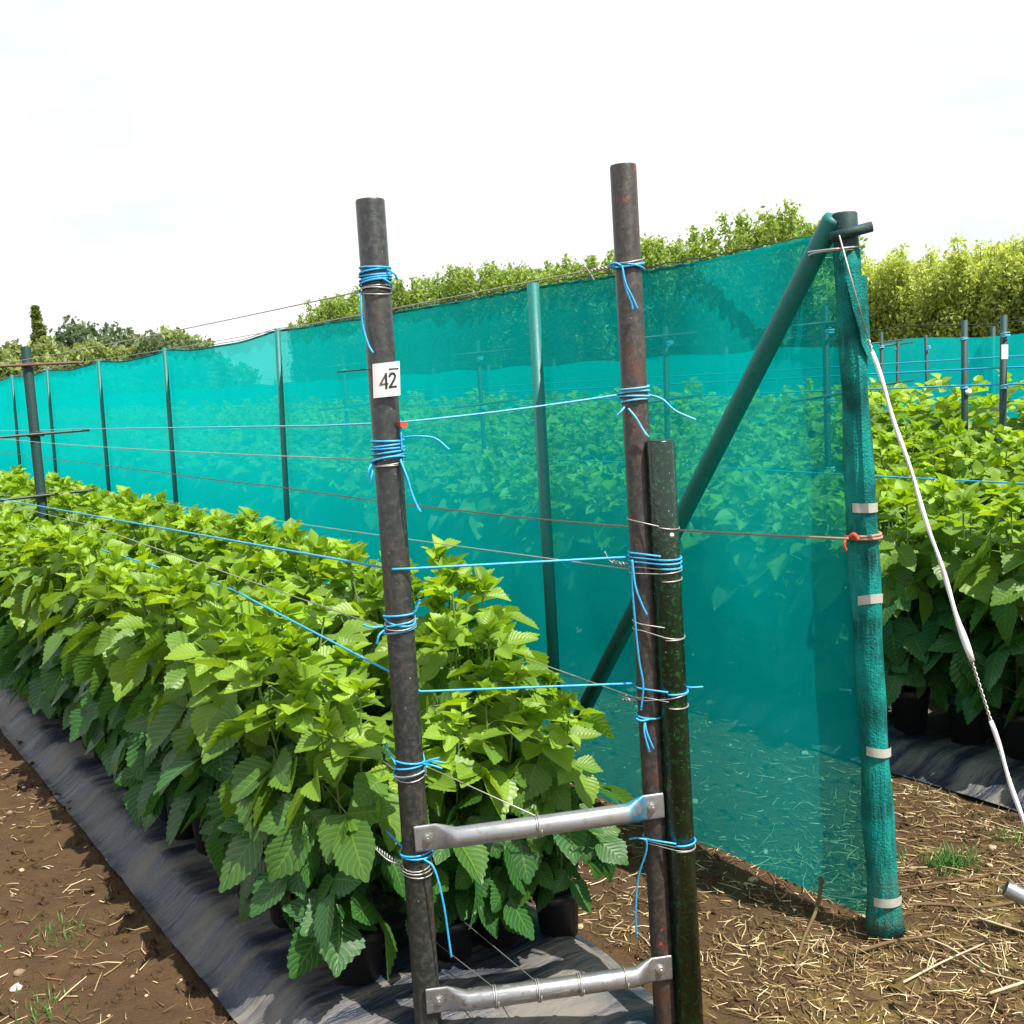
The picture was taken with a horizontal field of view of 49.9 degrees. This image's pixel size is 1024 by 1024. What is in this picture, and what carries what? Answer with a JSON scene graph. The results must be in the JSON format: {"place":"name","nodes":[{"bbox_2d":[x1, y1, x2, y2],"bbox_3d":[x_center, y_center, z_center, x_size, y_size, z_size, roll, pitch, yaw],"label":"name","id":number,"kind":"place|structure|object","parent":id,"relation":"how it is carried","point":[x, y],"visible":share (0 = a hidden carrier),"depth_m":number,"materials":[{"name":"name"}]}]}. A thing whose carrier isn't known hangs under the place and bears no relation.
{"place":"outdoors","nodes":[
{"label":"outdoors","id":0,"kind":"place"},
{"bbox_2d":[0,729,1023,1023],"bbox_3d":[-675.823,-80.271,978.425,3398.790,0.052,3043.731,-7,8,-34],"label":"ground","id":1,"kind":"structure","parent":0,"point":[162,989],"depth_m":3.27,"materials":[{"name":"soil"}]},
{"bbox_2d":[0,347,22,379],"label":"broadleaf tree","id":2,"kind":"object","parent":1,"relation":"on","point":[7,371],"visible":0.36,"depth_m":170.82,"materials":[{"name":"green plant"}]},
{"bbox_2d":[26,305,52,354],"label":"poplar tree","id":3,"kind":"object","parent":1,"relation":"on","point":[39,327],"visible":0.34,"depth_m":185.08,"materials":[{"name":"green plant"}]},
{"bbox_2d":[0,347,94,521],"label":"trellis post","id":4,"kind":"object","parent":1,"relation":"on","point":[35,434],"visible":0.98,"depth_m":6.79,"materials":[{"name":"metal"}]},
{"bbox_2d":[26,334,102,369],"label":"broadleaf tree","id":5,"kind":"object","parent":1,"relation":"on","point":[47,349],"visible":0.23,"depth_m":177.43,"materials":[{"name":"green plant"}]},
{"bbox_2d":[49,314,139,356],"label":"broadleaf tree","id":6,"kind":"object","parent":1,"relation":"on","point":[79,333],"visible":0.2,"depth_m":187.91,"materials":[{"name":"green plant"}]},
{"bbox_2d":[76,341,130,365],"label":"broadleaf tree","id":7,"kind":"object","parent":1,"relation":"on","point":[117,352],"visible":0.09,"depth_m":178.05,"materials":[{"name":"green plant"}]},
{"bbox_2d":[129,329,205,358],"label":"broadleaf tree","id":8,"kind":"object","parent":1,"relation":"on","point":[157,343],"visible":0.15,"depth_m":180.73,"materials":[{"name":"green plant"}]},
{"bbox_2d":[121,324,216,348],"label":"broadleaf tree","id":9,"kind":"object","parent":1,"relation":"on","point":[174,334],"visible":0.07,"depth_m":191.16,"materials":[{"name":"green plant"}]},
{"bbox_2d":[0,681,653,1023],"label":"mulch sheet","id":10,"kind":"object","parent":1,"relation":"on","point":[241,969],"visible":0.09,"depth_m":3.07,"materials":[{"name":"black plastic"}]},
{"bbox_2d":[0,471,35,513],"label":"raspberry plant","id":11,"kind":"object","parent":10,"relation":"on","point":[13,483],"visible":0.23,"depth_m":8.21,"materials":[{"name":"green plant"}]},
{"bbox_2d":[0,528,69,699],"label":"raspberry plant","id":12,"kind":"object","parent":10,"relation":"on","point":[9,678],"visible":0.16,"depth_m":5.45,"materials":[{"name":"green plant"}]},
{"bbox_2d":[0,528,78,652],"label":"raspberry plant","id":13,"kind":"object","parent":10,"relation":"on","point":[3,541],"visible":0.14,"depth_m":5.60,"materials":[{"name":"green plant"}]},
{"bbox_2d":[0,539,97,726],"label":"raspberry plant","id":14,"kind":"object","parent":10,"relation":"on","point":[16,622],"visible":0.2,"depth_m":5.09,"materials":[{"name":"green plant"}]},
{"bbox_2d":[0,524,108,718],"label":"raspberry plant","id":15,"kind":"object","parent":10,"relation":"on","point":[9,658],"visible":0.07,"depth_m":5.31,"materials":[{"name":"green plant"}]},
{"bbox_2d":[13,516,104,739],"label":"raspberry plant","id":16,"kind":"object","parent":10,"relation":"on","point":[37,700],"visible":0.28,"depth_m":4.94,"materials":[{"name":"green plant"}]},
{"bbox_2d":[33,486,109,528],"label":"raspberry plant","id":17,"kind":"object","parent":10,"relation":"on","point":[63,498],"visible":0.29,"depth_m":6.84,"materials":[{"name":"green plant"}]},
{"bbox_2d":[27,522,132,748],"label":"raspberry plant","id":18,"kind":"object","parent":10,"relation":"on","point":[51,676],"visible":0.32,"depth_m":4.81,"materials":[{"name":"green plant"}]},
{"bbox_2d":[29,546,137,762],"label":"raspberry plant","id":19,"kind":"object","parent":10,"relation":"on","point":[59,620],"visible":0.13,"depth_m":4.60,"materials":[{"name":"green plant"}]},
{"bbox_2d":[42,530,161,772],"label":"raspberry plant","id":20,"kind":"object","parent":10,"relation":"on","point":[79,552],"visible":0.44,"depth_m":4.49,"materials":[{"name":"green plant"}]},
{"bbox_2d":[61,561,159,789],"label":"raspberry plant","id":21,"kind":"object","parent":10,"relation":"on","point":[94,731],"visible":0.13,"depth_m":4.29,"materials":[{"name":"green plant"}]},
{"bbox_2d":[60,559,179,787],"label":"raspberry plant","id":22,"kind":"object","parent":10,"relation":"on","point":[90,661],"visible":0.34,"depth_m":4.11,"materials":[{"name":"green plant"}]},
{"bbox_2d":[79,491,165,548],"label":"raspberry plant","id":23,"kind":"object","parent":10,"relation":"on","point":[95,500],"visible":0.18,"depth_m":6.17,"materials":[{"name":"green plant"}]},
{"bbox_2d":[105,501,190,567],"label":"raspberry plant","id":24,"kind":"object","parent":10,"relation":"on","point":[121,527],"visible":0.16,"depth_m":5.67,"materials":[{"name":"green plant"}]},
{"bbox_2d":[103,489,198,558],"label":"raspberry plant","id":25,"kind":"object","parent":10,"relation":"on","point":[132,497],"visible":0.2,"depth_m":5.90,"materials":[{"name":"green plant"}]},
{"bbox_2d":[107,494,208,566],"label":"raspberry plant","id":26,"kind":"object","parent":10,"relation":"on","point":[145,502],"visible":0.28,"depth_m":5.45,"materials":[{"name":"green plant"}]},
{"bbox_2d":[100,555,233,820],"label":"raspberry plant","id":27,"kind":"object","parent":10,"relation":"on","point":[139,580],"visible":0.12,"depth_m":3.87,"materials":[{"name":"green plant"}]},
{"bbox_2d":[97,562,240,839],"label":"raspberry plant","id":28,"kind":"object","parent":10,"relation":"on","point":[138,765],"visible":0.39,"depth_m":3.72,"materials":[{"name":"green plant"}]},
{"bbox_2d":[121,565,256,855],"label":"raspberry plant","id":29,"kind":"object","parent":10,"relation":"on","point":[148,699],"visible":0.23,"depth_m":3.59,"materials":[{"name":"green plant"}]},
{"bbox_2d":[152,508,257,618],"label":"raspberry plant","id":30,"kind":"object","parent":10,"relation":"on","point":[195,521],"visible":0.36,"depth_m":5.15,"materials":[{"name":"green plant"}]},
{"bbox_2d":[145,556,297,846],"bbox_3d":[-0.876,0.657,3.504,0.547,1.016,0.568,0,7,13],"label":"raspberry plant","id":31,"kind":"object","parent":10,"relation":"on","point":[195,615],"visible":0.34,"depth_m":3.42,"materials":[{"name":"green plant"}]},
{"bbox_2d":[185,506,275,579],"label":"raspberry plant","id":32,"kind":"object","parent":10,"relation":"on","point":[246,513],"visible":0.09,"depth_m":5.02,"materials":[{"name":"green plant"}]},
{"bbox_2d":[153,586,325,898],"bbox_3d":[-0.817,0.702,3.324,0.553,0.960,0.546,-1,4,3],"label":"raspberry plant","id":33,"kind":"object","parent":10,"relation":"on","point":[186,739],"visible":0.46,"depth_m":3.20,"materials":[{"name":"green plant"}]},
{"bbox_2d":[192,518,286,580],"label":"raspberry plant","id":34,"kind":"object","parent":10,"relation":"on","point":[215,545],"visible":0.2,"depth_m":4.80,"materials":[{"name":"green plant"}]},
{"bbox_2d":[207,510,279,586],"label":"raspberry plant","id":35,"kind":"object","parent":10,"relation":"on","point":[240,524],"visible":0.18,"depth_m":4.71,"materials":[{"name":"green plant"}]},
{"bbox_2d":[219,518,320,594],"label":"raspberry plant","id":36,"kind":"object","parent":10,"relation":"on","point":[234,556],"visible":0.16,"depth_m":4.48,"materials":[{"name":"green plant"}]},
{"bbox_2d":[184,588,383,927],"bbox_3d":[-0.625,0.715,3.168,0.555,0.956,0.654,-3,6,-7],"label":"raspberry plant","id":37,"kind":"object","parent":10,"relation":"on","point":[248,641],"visible":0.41,"depth_m":3.09,"materials":[{"name":"green plant"}]},
{"bbox_2d":[227,517,347,631],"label":"raspberry plant","id":38,"kind":"object","parent":10,"relation":"on","point":[263,533],"visible":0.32,"depth_m":4.29,"materials":[{"name":"green plant"}]},
{"bbox_2d":[231,535,366,634],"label":"raspberry plant","id":39,"kind":"object","parent":10,"relation":"on","point":[269,566],"visible":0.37,"depth_m":4.09,"materials":[{"name":"green plant"}]},
{"bbox_2d":[201,636,404,933],"bbox_3d":[-0.536,0.779,2.978,0.550,0.862,0.493,-4,7,-10],"label":"raspberry plant","id":40,"kind":"object","parent":10,"relation":"on","point":[244,865],"visible":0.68,"depth_m":2.87,"materials":[{"name":"green plant"}]},
{"bbox_2d":[275,540,381,650],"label":"raspberry plant","id":41,"kind":"object","parent":10,"relation":"on","point":[314,564],"visible":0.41,"depth_m":3.95,"materials":[{"name":"green plant"}]},
{"bbox_2d":[249,672,422,986],"bbox_3d":[-0.432,0.818,2.823,0.448,0.810,0.556,-3,4,14],"label":"raspberry plant","id":42,"kind":"object","parent":10,"relation":"on","point":[344,940],"visible":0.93,"depth_m":2.73,"materials":[{"name":"green plant"}]},
{"bbox_2d":[306,551,421,691],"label":"raspberry plant","id":43,"kind":"object","parent":10,"relation":"on","point":[323,590],"visible":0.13,"depth_m":3.81,"materials":[{"name":"green plant"}]},
{"bbox_2d":[308,543,440,744],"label":"raspberry plant","id":44,"kind":"object","parent":10,"relation":"on","point":[371,585],"visible":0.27,"depth_m":3.56,"materials":[{"name":"green plant"}]},
{"bbox_2d":[351,534,509,744],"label":"raspberry plant","id":45,"kind":"object","parent":10,"relation":"on","point":[438,557],"visible":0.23,"depth_m":3.48,"materials":[{"name":"green plant"}]},
{"bbox_2d":[357,705,523,962],"bbox_3d":[-0.208,0.860,2.905,0.447,0.693,0.442,-3,9,12],"label":"raspberry plant","id":46,"kind":"object","parent":10,"relation":"on","point":[471,866],"visible":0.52,"depth_m":2.85,"materials":[{"name":"green plant"}]},
{"bbox_2d":[387,554,548,740],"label":"raspberry plant","id":47,"kind":"object","parent":10,"relation":"on","point":[483,582],"visible":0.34,"depth_m":3.33,"materials":[{"name":"green plant"}]},
{"bbox_2d":[389,608,583,877],"bbox_3d":[-0.107,0.721,3.128,0.590,0.914,0.481,4,9,44],"label":"raspberry plant","id":48,"kind":"object","parent":10,"relation":"on","point":[442,638],"visible":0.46,"depth_m":3.05,"materials":[{"name":"green plant"}]},
{"bbox_2d":[423,658,575,948],"bbox_3d":[-0.058,0.792,2.978,0.458,0.796,0.471,-2,6,15],"label":"raspberry plant","id":49,"kind":"object","parent":10,"relation":"on","point":[529,782],"visible":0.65,"depth_m":2.89,"materials":[{"name":"green plant"}]},
{"bbox_2d":[482,671,632,936],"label":"raspberry plant","id":50,"kind":"object","parent":10,"relation":"on","point":[560,895],"visible":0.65,"depth_m":2.93,"materials":[{"name":"green plant"}]},
{"bbox_2d":[393,269,445,310],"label":"poplar tree","id":51,"kind":"object","parent":1,"relation":"on","point":[422,283],"visible":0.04,"depth_m":47.53,"materials":[{"name":"green plant"}]},
{"bbox_2d":[0,211,905,938],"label":"net fence","id":52,"kind":"object","parent":1,"relation":"on","point":[776,491],"visible":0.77,"depth_m":3.90,"materials":[{"name":"fabric"}]},
{"bbox_2d":[838,235,1023,826],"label":"guy line","id":53,"kind":"object","parent":52,"relation":"attached to","point":[965,642],"visible":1,"depth_m":2.88,"materials":[{"name":"fabric"}]},
{"bbox_2d":[442,264,510,301],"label":"poplar tree","id":54,"kind":"object","parent":1,"relation":"on","point":[455,281],"visible":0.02,"depth_m":44.85,"materials":[{"name":"green plant"}]},
{"bbox_2d":[454,262,518,300],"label":"poplar tree","id":55,"kind":"object","parent":1,"relation":"on","point":[470,284],"visible":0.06,"depth_m":43.54,"materials":[{"name":"green plant"}]},
{"bbox_2d":[0,735,1011,1020],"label":"pebbles","id":56,"kind":"object","parent":1,"relation":"on","point":[22,971],"visible":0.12,"depth_m":3.26,"materials":[{"name":"beige stone"}]},
{"bbox_2d":[0,747,1023,1023],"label":"straw litter","id":57,"kind":"object","parent":1,"relation":"on","point":[794,917],"visible":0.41,"depth_m":3.17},
{"bbox_2d":[482,265,544,294],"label":"poplar tree","id":58,"kind":"object","parent":1,"relation":"on","point":[491,284],"visible":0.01,"depth_m":41.78,"materials":[{"name":"green plant"}]},
{"bbox_2d":[355,162,675,1023],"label":"trellis end frame","id":59,"kind":"object","parent":1,"relation":"on","point":[431,998],"visible":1,"depth_m":2.55,"materials":[{"name":"metal"}]},
{"bbox_2d":[2,266,605,378],"bbox_3d":[-6.553,-1.371,12.408,0.039,0.056,24.016,-7,8,-34],"label":"wire","id":60,"kind":"object","parent":59,"relation":"attached to","point":[349,316],"visible":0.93,"depth_m":3.65,"materials":[{"name":"grey metal"}]},
{"bbox_2d":[0,499,628,570],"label":"twine","id":61,"kind":"object","parent":59,"relation":"attached to","point":[450,566],"visible":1,"depth_m":2.62,"materials":[{"name":"plastic"}]},
{"bbox_2d":[8,394,621,430],"bbox_3d":[-6.737,-0.981,12.310,0.503,0.199,24.022,-7,8,-34],"label":"twine","id":62,"kind":"object","parent":59,"relation":"attached to","point":[408,421],"visible":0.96,"depth_m":2.65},
{"bbox_2d":[22,523,636,692],"bbox_3d":[-1.629,0.168,4.965,0.523,0.133,6.030,-7,8,-34],"label":"twine","id":63,"kind":"object","parent":59,"relation":"attached to","point":[448,690],"visible":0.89,"depth_m":2.64,"materials":[{"name":"blue plastic"}]},
{"bbox_2d":[358,266,398,352],"bbox_3d":[-0.299,-0.450,2.449,0.086,0.193,0.085,-5,7,-19],"label":"twine tie","id":64,"kind":"object","parent":59,"relation":"attached to","point":[385,276],"visible":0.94,"depth_m":2.42,"materials":[{"name":"fabric"}]},
{"bbox_2d":[363,599,420,643],"bbox_3d":[-0.272,0.249,2.515,0.120,0.098,0.087,-7,8,-34],"label":"twine tie","id":65,"kind":"object","parent":59,"relation":"attached to","point":[413,625],"visible":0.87,"depth_m":2.50,"materials":[{"name":"fabric"}]},
{"bbox_2d":[366,420,449,512],"bbox_3d":[-0.229,-0.104,2.480,0.188,0.208,0.083,-1,7,11],"label":"twine tie","id":66,"kind":"object","parent":59,"relation":"attached to","point":[402,450],"visible":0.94,"depth_m":2.46,"materials":[{"name":"fabric"}]},
{"bbox_2d":[385,742,443,782],"bbox_3d":[-0.226,0.581,2.564,0.098,0.083,0.120,-7,8,-34],"label":"twine tie","id":67,"kind":"object","parent":59,"relation":"attached to","point":[422,763],"visible":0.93,"depth_m":2.54,"materials":[{"name":"fabric"}]},
{"bbox_2d":[399,850,451,956],"bbox_3d":[-0.208,0.916,2.587,0.079,0.247,0.128,-7,8,-34],"label":"twine tie","id":68,"kind":"object","parent":59,"relation":"attached to","point":[433,870],"visible":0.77,"depth_m":2.56,"materials":[{"name":"fabric"}]},
{"bbox_2d":[617,385,695,437],"bbox_3d":[0.334,-0.235,2.552,0.178,0.122,0.085,0,7,21],"label":"twine tie","id":69,"kind":"object","parent":59,"relation":"attached to","point":[637,399],"visible":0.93,"depth_m":2.54,"materials":[{"name":"blue plastic"}]},
{"bbox_2d":[629,833,695,936],"bbox_3d":[0.375,0.920,2.695,0.158,0.271,0.080,0,7,18],"label":"twine tie","id":70,"kind":"object","parent":59,"relation":"attached to","point":[645,839],"visible":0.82,"depth_m":2.67,"materials":[{"name":"fabric"}]},
{"bbox_2d":[610,233,684,273],"bbox_3d":[4.804,-5.913,36.729,3.055,6.580,3.028,-5,7,-23],"label":"poplar tree","id":71,"kind":"object","parent":1,"relation":"on","point":[646,248],"visible":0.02,"depth_m":35.79,"materials":[{"name":"green plant"}]},
{"bbox_2d":[645,439,703,1023],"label":"green pole","id":72,"kind":"object","parent":1,"relation":"on","point":[667,597],"visible":1,"depth_m":2.61,"materials":[{"name":"paint"}]},
{"bbox_2d":[628,550,682,709],"bbox_3d":[0.345,0.280,2.618,0.130,0.380,0.082,0,7,17],"label":"twine tie","id":73,"kind":"object","parent":72,"relation":"attached to","point":[633,573],"visible":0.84,"depth_m":2.58,"materials":[{"name":"fabric"}]},
{"bbox_2d":[685,223,767,261],"bbox_3d":[6.798,-5.636,33.666,2.852,6.548,2.939,-3,6,-4],"label":"poplar tree","id":74,"kind":"object","parent":1,"relation":"on","point":[708,247],"visible":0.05,"depth_m":33.62,"materials":[{"name":"green plant"}]},
{"bbox_2d":[715,196,811,255],"bbox_3d":[7.482,-5.671,32.466,3.047,6.839,3.074,-5,7,-25],"label":"poplar tree","id":75,"kind":"object","parent":1,"relation":"on","point":[753,239],"visible":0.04,"depth_m":31.66,"materials":[{"name":"green plant"}]},
{"bbox_2d":[758,202,819,331],"bbox_3d":[8.248,-5.442,31.460,2.837,6.535,2.644,0,7,22],"label":"poplar tree","id":76,"kind":"object","parent":1,"relation":"on","point":[781,233],"visible":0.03,"depth_m":30.62,"materials":[{"name":"green plant"}]},
{"bbox_2d":[862,263,916,342],"bbox_3d":[9.632,-4.330,29.317,2.495,4.662,2.355,2,8,37],"label":"willow tree","id":77,"kind":"object","parent":1,"relation":"on","point":[874,320],"visible":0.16,"depth_m":28.57,"materials":[{"name":"green plant"}]},
{"bbox_2d":[871,239,949,342],"bbox_3d":[10.312,-4.461,28.553,2.487,5.040,2.394,1,7,29],"label":"willow tree","id":78,"kind":"object","parent":1,"relation":"on","point":[888,292],"visible":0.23,"depth_m":27.90,"materials":[{"name":"green plant"}]},
{"bbox_2d":[831,369,1023,469],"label":"raspberry crop","id":79,"kind":"object","parent":1,"relation":"on","point":[951,409],"visible":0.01,"depth_m":9.65,"materials":[{"name":"green plant"}]},
{"bbox_2d":[838,319,1023,425],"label":"net fence","id":80,"kind":"object","parent":1,"relation":"on","point":[944,348],"visible":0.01,"depth_m":12.40,"materials":[{"name":"fabric"}]},
{"bbox_2d":[895,250,985,338],"bbox_3d":[10.868,-4.179,27.496,2.286,4.657,2.454,-8,9,-43],"label":"willow tree","id":81,"kind":"object","parent":1,"relation":"on","point":[920,305],"visible":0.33,"depth_m":27.06,"materials":[{"name":"green plant"}]},
{"bbox_2d":[917,833,984,879],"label":"grass tuft","id":82,"kind":"object","parent":1,"relation":"on","point":[948,859],"visible":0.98,"depth_m":3.59,"materials":[{"name":"green plant"}]},
{"bbox_2d":[887,691,1023,812],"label":"mulch sheet","id":83,"kind":"object","parent":1,"relation":"on","point":[935,754],"visible":0.01,"depth_m":4.36,"materials":[{"name":"black plastic"}]},
{"bbox_2d":[792,491,917,676],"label":"raspberry plant","id":84,"kind":"object","parent":83,"relation":"on","point":[889,505],"visible":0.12,"depth_m":4.79,"materials":[{"name":"green plant"}]},
{"bbox_2d":[872,423,933,529],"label":"raspberry plant","id":85,"kind":"object","parent":83,"relation":"on","point":[881,441],"visible":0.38,"depth_m":7.30,"materials":[{"name":"green plant"}]},
{"bbox_2d":[876,418,941,473],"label":"raspberry plant","id":86,"kind":"object","parent":83,"relation":"on","point":[921,425],"visible":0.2,"depth_m":7.79,"materials":[{"name":"green plant"}]},
{"bbox_2d":[850,479,974,733],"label":"raspberry plant","id":87,"kind":"object","parent":83,"relation":"on","point":[905,641],"visible":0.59,"depth_m":4.52,"materials":[{"name":"green plant"}]},
{"bbox_2d":[876,457,968,551],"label":"raspberry plant","id":88,"kind":"object","parent":83,"relation":"on","point":[903,471],"visible":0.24,"depth_m":5.27,"materials":[{"name":"green plant"}]},
{"bbox_2d":[911,417,984,508],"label":"raspberry plant","id":89,"kind":"object","parent":83,"relation":"on","point":[929,439],"visible":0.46,"depth_m":7.00,"materials":[{"name":"green plant"}]},
{"bbox_2d":[895,476,1007,556],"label":"raspberry plant","id":90,"kind":"object","parent":83,"relation":"on","point":[927,494],"visible":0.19,"depth_m":4.99,"materials":[{"name":"green plant"}]},
{"bbox_2d":[905,472,1023,744],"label":"raspberry plant","id":91,"kind":"object","parent":83,"relation":"on","point":[978,583],"visible":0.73,"depth_m":4.39,"materials":[{"name":"green plant"}]},
{"bbox_2d":[938,424,1023,485],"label":"raspberry plant","id":92,"kind":"object","parent":83,"relation":"on","point":[1001,429],"visible":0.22,"depth_m":7.35,"materials":[{"name":"green plant"}]},
{"bbox_2d":[948,480,1023,759],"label":"raspberry plant","id":93,"kind":"object","parent":83,"relation":"on","point":[998,681],"visible":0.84,"depth_m":4.23,"materials":[{"name":"green plant"}]},
{"bbox_2d":[950,433,1023,535],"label":"raspberry plant","id":94,"kind":"object","parent":83,"relation":"on","point":[995,470],"visible":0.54,"depth_m":6.73,"materials":[{"name":"green plant"}]},
{"bbox_2d":[985,476,1023,573],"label":"raspberry plant","id":95,"kind":"object","parent":83,"relation":"on","point":[1019,479],"visible":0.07,"depth_m":4.85,"materials":[{"name":"green plant"}]},
{"bbox_2d":[990,518,1023,729],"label":"raspberry plant","id":96,"kind":"object","parent":83,"relation":"on","point":[1009,590],"visible":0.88,"depth_m":4.07,"materials":[{"name":"green plant"}]},
{"bbox_2d":[959,320,971,453],"bbox_3d":[3.771,-0.586,9.166,0.093,2.001,0.096,-3,6,-4],"label":"trellis post","id":97,"kind":"object","parent":1,"relation":"on","point":[966,391],"visible":0.57,"depth_m":9.08,"materials":[{"name":"grey metal"}]},
{"bbox_2d":[928,229,1020,337],"bbox_3d":[11.486,-4.324,26.856,2.471,5.052,2.482,-8,8,-39],"label":"willow tree","id":98,"kind":"object","parent":1,"relation":"on","point":[969,278],"visible":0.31,"depth_m":26.36,"materials":[{"name":"green plant"}]},
{"bbox_2d":[970,238,1023,337],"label":"willow tree","id":99,"kind":"object","parent":1,"relation":"on","point":[1004,305],"visible":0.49,"depth_m":25.56,"materials":[{"name":"green plant"}]},
{"bbox_2d":[999,315,1009,467],"bbox_3d":[3.842,-0.524,8.585,0.078,2.001,0.110,0,7,18],"label":"trellis post","id":100,"kind":"object","parent":1,"relation":"on","point":[1003,384],"visible":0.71,"depth_m":8.52,"materials":[{"name":"grey metal"}]},
{"bbox_2d":[0,0,1023,349],"label":"sky","id":101,"kind":"structure","parent":0,"point":[182,164],"materials":[{"name":"white"}]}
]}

